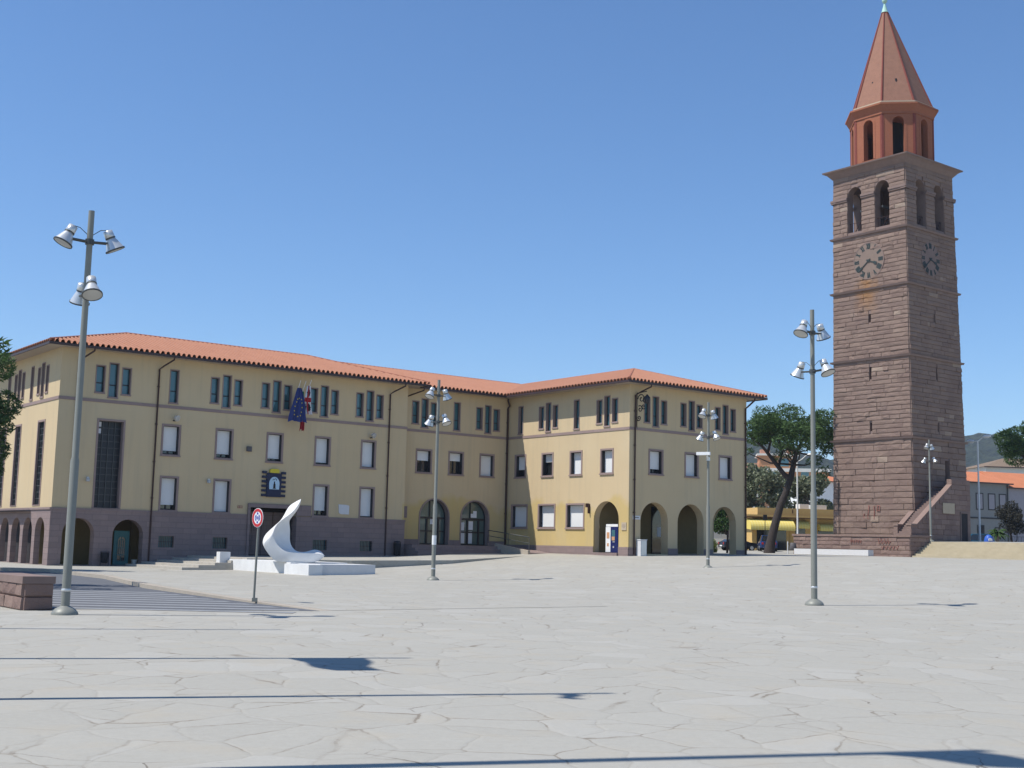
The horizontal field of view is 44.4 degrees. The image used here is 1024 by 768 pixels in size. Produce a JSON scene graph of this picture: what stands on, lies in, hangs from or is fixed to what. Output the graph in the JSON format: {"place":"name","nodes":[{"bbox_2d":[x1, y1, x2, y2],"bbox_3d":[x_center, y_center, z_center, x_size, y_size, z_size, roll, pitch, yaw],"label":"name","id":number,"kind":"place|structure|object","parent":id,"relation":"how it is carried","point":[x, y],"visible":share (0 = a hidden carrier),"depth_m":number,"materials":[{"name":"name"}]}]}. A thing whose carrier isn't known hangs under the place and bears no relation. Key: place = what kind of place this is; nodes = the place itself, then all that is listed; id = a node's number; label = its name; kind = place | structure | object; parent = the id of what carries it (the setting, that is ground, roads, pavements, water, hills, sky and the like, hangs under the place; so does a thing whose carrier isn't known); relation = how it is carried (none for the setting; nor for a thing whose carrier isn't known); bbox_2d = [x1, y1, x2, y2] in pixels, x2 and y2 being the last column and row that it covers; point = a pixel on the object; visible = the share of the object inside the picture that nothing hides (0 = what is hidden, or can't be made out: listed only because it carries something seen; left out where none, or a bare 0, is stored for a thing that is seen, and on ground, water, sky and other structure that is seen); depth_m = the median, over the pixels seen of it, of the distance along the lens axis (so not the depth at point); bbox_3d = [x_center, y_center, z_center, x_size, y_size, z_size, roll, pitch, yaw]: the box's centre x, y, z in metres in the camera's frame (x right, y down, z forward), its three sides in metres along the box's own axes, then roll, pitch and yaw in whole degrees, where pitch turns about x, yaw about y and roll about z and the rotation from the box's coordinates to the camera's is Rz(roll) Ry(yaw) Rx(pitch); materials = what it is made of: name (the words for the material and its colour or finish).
{"place":"outdoors","nodes":[
{"label":"outdoors","id":0,"kind":"place"},
{"bbox_2d":[0,570,315,610],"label":"road","id":1,"kind":"structure","parent":0,"point":[83,584],"depth_m":35.07,"materials":[{"name":"stone"}]},
{"bbox_2d":[52,590,299,612],"bbox_3d":[-11.258,5.722,33.555,6.488,0.001,15.134,7,-9,-35],"label":"road marking","id":2,"kind":"object","parent":1,"relation":"on","point":[157,602],"visible":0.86,"depth_m":31.39,"materials":[{"name":"white paint"}]},
{"bbox_2d":[0,565,597,609],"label":"pavement","id":3,"kind":"structure","parent":0,"point":[320,594],"depth_m":39.78,"materials":[{"name":"stone"}]},
{"bbox_2d":[230,553,523,567],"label":"terrace","id":4,"kind":"structure","parent":0,"point":[386,561],"depth_m":73.21,"materials":[{"name":"stone"}]},
{"bbox_2d":[0,549,1023,767],"bbox_3d":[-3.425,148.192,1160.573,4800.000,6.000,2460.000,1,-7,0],"label":"ground","id":5,"kind":"structure","parent":0,"point":[750,659],"depth_m":16.40,"materials":[{"name":"stone"}]},
{"bbox_2d":[0,336,14,364],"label":"stone pine","id":6,"kind":"object","parent":5,"relation":"on","point":[5,353],"visible":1,"depth_m":42.25,"materials":[{"name":"green plant"}]},
{"bbox_2d":[0,351,23,478],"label":"stone pine","id":7,"kind":"object","parent":5,"relation":"on","point":[5,418],"visible":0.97,"depth_m":55.74,"materials":[{"name":"green plant"}]},
{"bbox_2d":[0,573,55,609],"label":"rusticated wall end","id":8,"kind":"structure","parent":5,"relation":"on","point":[22,591],"depth_m":27.82,"materials":[{"name":"stone"}]},
{"bbox_2d":[51,210,124,614],"bbox_3d":[-9.315,0.530,26.976,1.214,8.720,1.212,0,-8,13],"label":"plaza lamp","id":9,"kind":"object","parent":5,"relation":"on","point":[87,290],"visible":1,"depth_m":26.92,"materials":[{"name":"metal"}]},
{"bbox_2d":[0,567,331,610],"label":"kerb","id":10,"kind":"structure","parent":5,"relation":"on","point":[146,585],"depth_m":40.38,"materials":[{"name":"stone"}]},
{"bbox_2d":[252,508,262,601],"bbox_3d":[-6.699,4.485,32.976,0.497,2.430,0.158,-4,-9,36],"label":"round sign","id":11,"kind":"object","parent":10,"relation":"on","point":[257,518],"visible":1,"depth_m":32.98,"materials":[{"name":"metal"}]},
{"bbox_2d":[125,555,266,569],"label":"stone steps","id":12,"kind":"structure","parent":5,"relation":"on","point":[196,562],"depth_m":68.51,"materials":[{"name":"stone"}]},
{"bbox_2d":[216,552,374,575],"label":"sculpture platform","id":13,"kind":"structure","parent":5,"relation":"on","point":[314,568],"depth_m":62.23,"materials":[{"name":"white stone"}]},
{"bbox_2d":[263,499,323,562],"bbox_3d":[-10.963,7.374,63.236,3.106,3.170,1.275,2,-7,-9],"label":"sculpture","id":14,"kind":"object","parent":13,"relation":"on","point":[278,547],"visible":0.99,"depth_m":62.75,"materials":[{"name":"white stone"}]},
{"bbox_2d":[0,332,767,565],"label":"town hall","id":15,"kind":"structure","parent":5,"relation":"on","point":[540,464],"depth_m":80.41,"materials":[{"name":"yellow paint"}]},
{"bbox_2d":[10,424,21,506],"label":"window","id":16,"kind":"structure","parent":15,"relation":"in","point":[17,441],"depth_m":75.43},
{"bbox_2d":[32,419,45,505],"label":"window","id":17,"kind":"structure","parent":15,"relation":"in","point":[41,423],"depth_m":72.01,"materials":[{"name":"glass"}]},
{"bbox_2d":[94,364,106,393],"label":"window","id":18,"kind":"structure","parent":15,"relation":"in","point":[100,378],"depth_m":71.73,"materials":[{"name":"glass"}]},
{"bbox_2d":[91,418,125,508],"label":"window","id":19,"kind":"structure","parent":15,"relation":"in","point":[110,433],"depth_m":71.73,"materials":[{"name":"glass"}]},
{"bbox_2d":[107,362,119,398],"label":"window","id":20,"kind":"structure","parent":15,"relation":"in","point":[114,368],"depth_m":72.19,"materials":[{"name":"glass"}]},
{"bbox_2d":[112,531,129,564],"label":"teal door","id":21,"kind":"structure","parent":15,"relation":"in","point":[121,538],"depth_m":72.40,"materials":[{"name":"paint"}]},
{"bbox_2d":[120,367,131,396],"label":"window","id":22,"kind":"structure","parent":15,"relation":"in","point":[126,382],"depth_m":72.65,"materials":[{"name":"glass"}]},
{"bbox_2d":[158,536,172,547],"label":"basement window","id":23,"kind":"structure","parent":15,"relation":"in","point":[163,541],"depth_m":73.20,"materials":[{"name":"metal"}]},
{"bbox_2d":[158,475,178,511],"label":"window","id":24,"kind":"structure","parent":15,"relation":"in","point":[169,485],"depth_m":73.66,"materials":[{"name":"metal"}]},
{"bbox_2d":[160,423,181,456],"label":"window","id":25,"kind":"structure","parent":15,"relation":"in","point":[171,433],"depth_m":74.03,"materials":[{"name":"metal"}]},
{"bbox_2d":[168,369,179,404],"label":"window","id":26,"kind":"structure","parent":15,"relation":"in","point":[174,374],"depth_m":74.39,"materials":[{"name":"glass"}]},
{"bbox_2d":[209,377,219,404],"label":"window","id":27,"kind":"structure","parent":15,"relation":"in","point":[215,381],"depth_m":75.95,"materials":[{"name":"glass"}]},
{"bbox_2d":[211,478,231,513],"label":"window","id":28,"kind":"structure","parent":15,"relation":"in","point":[221,501],"depth_m":75.69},
{"bbox_2d":[214,428,233,460],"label":"window","id":29,"kind":"structure","parent":15,"relation":"in","point":[224,438],"depth_m":76.06,"materials":[{"name":"metal"}]},
{"bbox_2d":[221,374,231,408],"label":"window","id":30,"kind":"structure","parent":15,"relation":"in","point":[227,379],"depth_m":76.43,"materials":[{"name":"glass"}]},
{"bbox_2d":[233,379,242,406],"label":"window","id":31,"kind":"structure","parent":15,"relation":"in","point":[238,384],"depth_m":76.86,"materials":[{"name":"glass"}]},
{"bbox_2d":[260,382,270,408],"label":"window","id":32,"kind":"structure","parent":15,"relation":"in","point":[265,394],"depth_m":77.98,"materials":[{"name":"glass"}]},
{"bbox_2d":[249,512,283,554],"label":"portal door","id":33,"kind":"structure","parent":15,"relation":"in","point":[267,524],"depth_m":78.43,"materials":[{"name":"wood"}]},
{"bbox_2d":[261,469,285,496],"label":"coat of arms","id":34,"kind":"object","parent":15,"relation":"attached to","point":[273,481],"visible":1,"depth_m":77.44},
{"bbox_2d":[265,432,283,463],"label":"window","id":35,"kind":"structure","parent":15,"relation":"in","point":[274,441],"depth_m":78.09,"materials":[{"name":"metal"}]},
{"bbox_2d":[271,380,281,413],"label":"window","id":36,"kind":"structure","parent":15,"relation":"in","point":[277,385],"depth_m":78.45,"materials":[{"name":"glass"}]},
{"bbox_2d":[283,384,292,410],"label":"window","id":37,"kind":"structure","parent":15,"relation":"in","point":[287,400],"depth_m":78.91,"materials":[{"name":"glass"}]},
{"bbox_2d":[288,381,306,422],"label":"european flag","id":38,"kind":"object","parent":15,"relation":"attached to","point":[297,413],"visible":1,"depth_m":77.93,"materials":[{"name":"blue fabric"}]},
{"bbox_2d":[304,380,311,414],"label":"regional flag","id":39,"kind":"object","parent":15,"relation":"attached to","point":[307,400],"visible":1,"depth_m":78.47,"materials":[{"name":"fabric"}]},
{"bbox_2d":[311,387,318,413],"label":"window","id":40,"kind":"structure","parent":15,"relation":"in","point":[314,391],"depth_m":80.04,"materials":[{"name":"glass"}]},
{"bbox_2d":[312,484,329,516],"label":"window","id":41,"kind":"structure","parent":15,"relation":"in","point":[320,501],"depth_m":79.77,"materials":[{"name":"metal"}]},
{"bbox_2d":[313,436,330,466],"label":"window","id":42,"kind":"structure","parent":15,"relation":"in","point":[322,448],"depth_m":80.14,"materials":[{"name":"metal"}]},
{"bbox_2d":[319,385,328,417],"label":"window","id":43,"kind":"structure","parent":15,"relation":"in","point":[324,400],"depth_m":80.49,"materials":[{"name":"glass"}]},
{"bbox_2d":[330,389,338,415],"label":"window","id":44,"kind":"structure","parent":15,"relation":"in","point":[334,410],"depth_m":80.94,"materials":[{"name":"glass"}]},
{"bbox_2d":[355,392,363,417],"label":"window","id":45,"kind":"structure","parent":15,"relation":"in","point":[359,396],"depth_m":82.08,"materials":[{"name":"glass"}]},
{"bbox_2d":[358,486,374,518],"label":"window","id":46,"kind":"structure","parent":15,"relation":"in","point":[366,494],"depth_m":81.80,"materials":[{"name":"metal"}]},
{"bbox_2d":[360,439,376,469],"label":"window","id":47,"kind":"structure","parent":15,"relation":"in","point":[368,447],"depth_m":82.18,"materials":[{"name":"metal"}]},
{"bbox_2d":[365,390,374,421],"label":"window","id":48,"kind":"structure","parent":15,"relation":"in","point":[370,395],"depth_m":82.56,"materials":[{"name":"glass"}]},
{"bbox_2d":[375,394,383,419],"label":"window","id":49,"kind":"structure","parent":15,"relation":"in","point":[379,398],"depth_m":83.01,"materials":[{"name":"glass"}]},
{"bbox_2d":[411,400,419,424],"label":"window","id":50,"kind":"structure","parent":15,"relation":"in","point":[415,404],"depth_m":85.91,"materials":[{"name":"glass"}]},
{"bbox_2d":[415,448,432,473],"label":"window","id":51,"kind":"structure","parent":15,"relation":"in","point":[423,462],"depth_m":86.06,"materials":[{"name":"glass"}]},
{"bbox_2d":[421,398,428,428],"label":"window","id":52,"kind":"structure","parent":15,"relation":"in","point":[425,402],"depth_m":86.38,"materials":[{"name":"glass"}]},
{"bbox_2d":[418,498,449,544],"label":"arched doorway","id":53,"kind":"structure","parent":15,"relation":"in","point":[425,524],"depth_m":86.33,"materials":[{"name":"glass"}]},
{"bbox_2d":[448,451,463,475],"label":"window","id":54,"kind":"structure","parent":15,"relation":"in","point":[455,458],"depth_m":87.69,"materials":[{"name":"metal"}]},
{"bbox_2d":[453,402,460,431],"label":"window","id":55,"kind":"structure","parent":15,"relation":"in","point":[457,405],"depth_m":87.99,"materials":[{"name":"glass"}]},
{"bbox_2d":[459,500,489,545],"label":"arched doorway","id":56,"kind":"structure","parent":15,"relation":"in","point":[474,516],"depth_m":88.45,"materials":[{"name":"glass"}]},
{"bbox_2d":[475,407,482,430],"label":"window","id":57,"kind":"structure","parent":15,"relation":"in","point":[479,410],"depth_m":89.18,"materials":[{"name":"glass"}]},
{"bbox_2d":[479,453,494,477],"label":"window","id":58,"kind":"structure","parent":15,"relation":"in","point":[486,461],"depth_m":89.29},
{"bbox_2d":[484,405,491,434],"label":"window","id":59,"kind":"structure","parent":15,"relation":"in","point":[488,408],"depth_m":89.64,"materials":[{"name":"glass"}]},
{"bbox_2d":[493,409,499,431],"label":"window","id":60,"kind":"structure","parent":15,"relation":"in","point":[496,412],"depth_m":90.10,"materials":[{"name":"glass"}]},
{"bbox_2d":[510,504,527,528],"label":"window","id":61,"kind":"structure","parent":15,"relation":"in","point":[519,512],"depth_m":88.81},
{"bbox_2d":[513,454,525,478],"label":"window","id":62,"kind":"structure","parent":15,"relation":"in","point":[520,460],"depth_m":89.29,"materials":[{"name":"metal"}]},
{"bbox_2d":[517,406,523,434],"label":"window","id":63,"kind":"structure","parent":15,"relation":"in","point":[520,408],"depth_m":89.60,"materials":[{"name":"glass"}]},
{"bbox_2d":[536,504,555,528],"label":"window","id":64,"kind":"structure","parent":15,"relation":"in","point":[546,512],"depth_m":86.44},
{"bbox_2d":[540,452,553,477],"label":"window","id":65,"kind":"structure","parent":15,"relation":"in","point":[547,459],"depth_m":86.93,"materials":[{"name":"metal"}]},
{"bbox_2d":[545,402,551,432],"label":"window","id":66,"kind":"structure","parent":15,"relation":"in","point":[548,405],"depth_m":87.16,"materials":[{"name":"glass"}]},
{"bbox_2d":[565,503,584,528],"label":"window","id":67,"kind":"structure","parent":15,"relation":"in","point":[574,519],"depth_m":84.07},
{"bbox_2d":[568,450,582,475],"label":"window","id":68,"kind":"structure","parent":15,"relation":"in","point":[575,460],"depth_m":84.50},
{"bbox_2d":[573,399,579,429],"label":"window","id":69,"kind":"structure","parent":15,"relation":"in","point":[576,420],"depth_m":84.79,"materials":[{"name":"glass"}]},
{"bbox_2d":[596,399,602,424],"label":"window","id":70,"kind":"structure","parent":15,"relation":"in","point":[599,403],"depth_m":83.01,"materials":[{"name":"metal"}]},
{"bbox_2d":[599,448,613,474],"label":"window","id":71,"kind":"structure","parent":15,"relation":"in","point":[607,454],"depth_m":82.06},
{"bbox_2d":[603,395,610,426],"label":"window","id":72,"kind":"structure","parent":15,"relation":"in","point":[606,398],"depth_m":82.42,"materials":[{"name":"metal"}]},
{"bbox_2d":[606,524,618,552],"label":"vending machine","id":73,"kind":"object","parent":15,"relation":"on","point":[612,536],"visible":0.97,"depth_m":81.00,"materials":[{"name":"blue paint"}]},
{"bbox_2d":[652,396,659,427],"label":"window","id":74,"kind":"structure","parent":15,"relation":"in","point":[655,404],"depth_m":82.10,"materials":[{"name":"glass"}]},
{"bbox_2d":[648,449,663,475],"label":"window","id":75,"kind":"structure","parent":15,"relation":"in","point":[655,456],"depth_m":81.80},
{"bbox_2d":[651,507,660,553],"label":"arcade door","id":76,"kind":"structure","parent":15,"relation":"in","point":[655,515],"depth_m":85.35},
{"bbox_2d":[680,402,686,427],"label":"window","id":77,"kind":"structure","parent":15,"relation":"in","point":[683,406],"depth_m":83.64,"materials":[{"name":"glass"}]},
{"bbox_2d":[688,400,694,431],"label":"window","id":78,"kind":"structure","parent":15,"relation":"in","point":[691,405],"depth_m":84.09,"materials":[{"name":"glass"}]},
{"bbox_2d":[684,452,699,478],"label":"window","id":79,"kind":"structure","parent":15,"relation":"in","point":[691,460],"depth_m":83.76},
{"bbox_2d":[722,405,728,435],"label":"window","id":80,"kind":"structure","parent":15,"relation":"in","point":[725,408],"depth_m":86.08,"materials":[{"name":"glass"}]},
{"bbox_2d":[718,455,732,480],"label":"window","id":81,"kind":"structure","parent":15,"relation":"in","point":[725,462],"depth_m":85.74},
{"bbox_2d":[424,380,451,579],"bbox_3d":[-3.430,4.302,56.705,1.260,9.050,1.258,2,-7,-3],"label":"plaza lamp","id":82,"kind":"object","parent":5,"relation":"on","point":[430,394],"visible":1,"depth_m":56.71,"materials":[{"name":"metal"}]},
{"bbox_2d":[404,543,546,555],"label":"entrance platform","id":83,"kind":"structure","parent":5,"relation":"on","point":[416,549],"depth_m":84.09,"materials":[{"name":"stone"}]},
{"bbox_2d":[636,539,646,555],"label":"utility cabinet","id":84,"kind":"object","parent":5,"relation":"on","point":[641,547],"visible":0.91,"depth_m":79.47,"materials":[{"name":"white metal"}]},
{"bbox_2d":[696,402,720,567],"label":"plaza lamp","id":85,"kind":"object","parent":5,"relation":"on","point":[714,416],"visible":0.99,"depth_m":66.18,"materials":[{"name":"metal"}]},
{"bbox_2d":[714,509,728,552],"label":"garden tree","id":86,"kind":"object","parent":5,"relation":"on","point":[719,528],"visible":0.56,"depth_m":102.57,"materials":[{"name":"green plant"}]},
{"bbox_2d":[747,463,792,507],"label":"grey green tree","id":87,"kind":"object","parent":5,"relation":"on","point":[770,482],"visible":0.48,"depth_m":144.06,"materials":[{"name":"green plant"}]},
{"bbox_2d":[726,504,833,549],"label":"kiosk","id":88,"kind":"object","parent":5,"relation":"on","point":[757,526],"visible":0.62,"depth_m":128.36,"materials":[{"name":"paint"}]},
{"bbox_2d":[757,530,785,549],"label":"shop window","id":89,"kind":"structure","parent":88,"relation":"in","point":[781,535],"depth_m":128.31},
{"bbox_2d":[747,449,830,507],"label":"apartment block","id":90,"kind":"structure","parent":5,"relation":"on","point":[762,454],"depth_m":261.65,"materials":[{"name":"brick"}]},
{"bbox_2d":[747,402,834,552],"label":"umbrella pine","id":91,"kind":"object","parent":5,"relation":"on","point":[773,427],"visible":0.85,"depth_m":113.20,"materials":[{"name":"green plant"}]},
{"bbox_2d":[784,476,833,508],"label":"white house","id":92,"kind":"structure","parent":5,"relation":"on","point":[828,494],"depth_m":200.49,"materials":[{"name":"paint"}]},
{"bbox_2d":[789,474,833,509],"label":"grey green tree","id":93,"kind":"object","parent":5,"relation":"on","point":[804,487],"visible":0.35,"depth_m":145.32,"materials":[{"name":"green plant"}]},
{"bbox_2d":[790,310,834,605],"bbox_3d":[9.610,2.276,40.066,1.313,9.430,1.311,1,-7,5],"label":"plaza lamp","id":94,"kind":"object","parent":5,"relation":"on","point":[822,334],"visible":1,"depth_m":40.05,"materials":[{"name":"metal"}]},
{"bbox_2d":[794,548,873,555],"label":"stone bench","id":95,"kind":"object","parent":5,"relation":"on","point":[842,552],"visible":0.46,"depth_m":102.26,"materials":[{"name":"white stone"}]},
{"bbox_2d":[792,534,930,556],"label":"stone wall","id":96,"kind":"structure","parent":5,"relation":"on","point":[910,545],"depth_m":101.70,"materials":[{"name":"stone"}]},
{"bbox_2d":[912,542,1023,559],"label":"terrace steps","id":97,"kind":"structure","parent":5,"relation":"on","point":[988,550],"depth_m":96.19,"materials":[{"name":"stone"}]},
{"bbox_2d":[966,472,1013,541],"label":"grey house","id":98,"kind":"structure","parent":5,"relation":"on","point":[994,492],"depth_m":150.25,"materials":[{"name":"paint"}]},
{"bbox_2d":[966,459,1023,473],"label":"tan house","id":99,"kind":"structure","parent":5,"relation":"on","point":[999,465],"depth_m":190.53,"materials":[{"name":"white paint"}]},
{"bbox_2d":[979,471,1023,541],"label":"lilac house","id":100,"kind":"structure","parent":5,"relation":"on","point":[1016,492],"depth_m":152.61,"materials":[{"name":"tile"}]},
{"bbox_2d":[992,420,1023,467],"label":"umbrella pine","id":101,"kind":"object","parent":5,"relation":"on","point":[1015,444],"visible":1,"depth_m":119.78,"materials":[{"name":"green plant"}]},
{"bbox_2d":[994,501,1023,541],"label":"dark bush","id":102,"kind":"object","parent":5,"relation":"on","point":[1012,516],"visible":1,"depth_m":124.96,"materials":[{"name":"green plant"}]},
{"bbox_2d":[0,0,1023,459],"label":"sky","id":103,"kind":"structure","parent":0,"point":[512,191],"materials":[{"name":"blue"}]},
{"bbox_2d":[747,433,1022,476],"bbox_3d":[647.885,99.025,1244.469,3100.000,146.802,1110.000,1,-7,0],"label":"hill","id":104,"kind":"structure","parent":0,"point":[988,449],"depth_m":1313.22,"materials":[{"name":"plant"}]},
{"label":"tower terrace","id":105,"kind":"structure","parent":0,"visible":0},
{"bbox_2d":[822,0,970,541],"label":"bell tower","id":106,"kind":"structure","parent":105,"relation":"on","point":[896,363],"depth_m":109.54,"materials":[{"name":"stone"}]},
{"bbox_2d":[961,513,967,541],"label":"lower doorway","id":107,"kind":"structure","parent":106,"relation":"in","point":[963,516],"depth_m":105.03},
{"bbox_2d":[921,440,937,541],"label":"plaza lamp","id":108,"kind":"object","parent":105,"relation":"on","point":[928,446],"visible":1,"depth_m":101.71,"materials":[{"name":"metal"}]},
{"bbox_2d":[967,435,990,541],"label":"street lamp","id":109,"kind":"object","parent":105,"relation":"on","point":[973,441],"visible":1,"depth_m":112.41,"materials":[{"name":"metal"}]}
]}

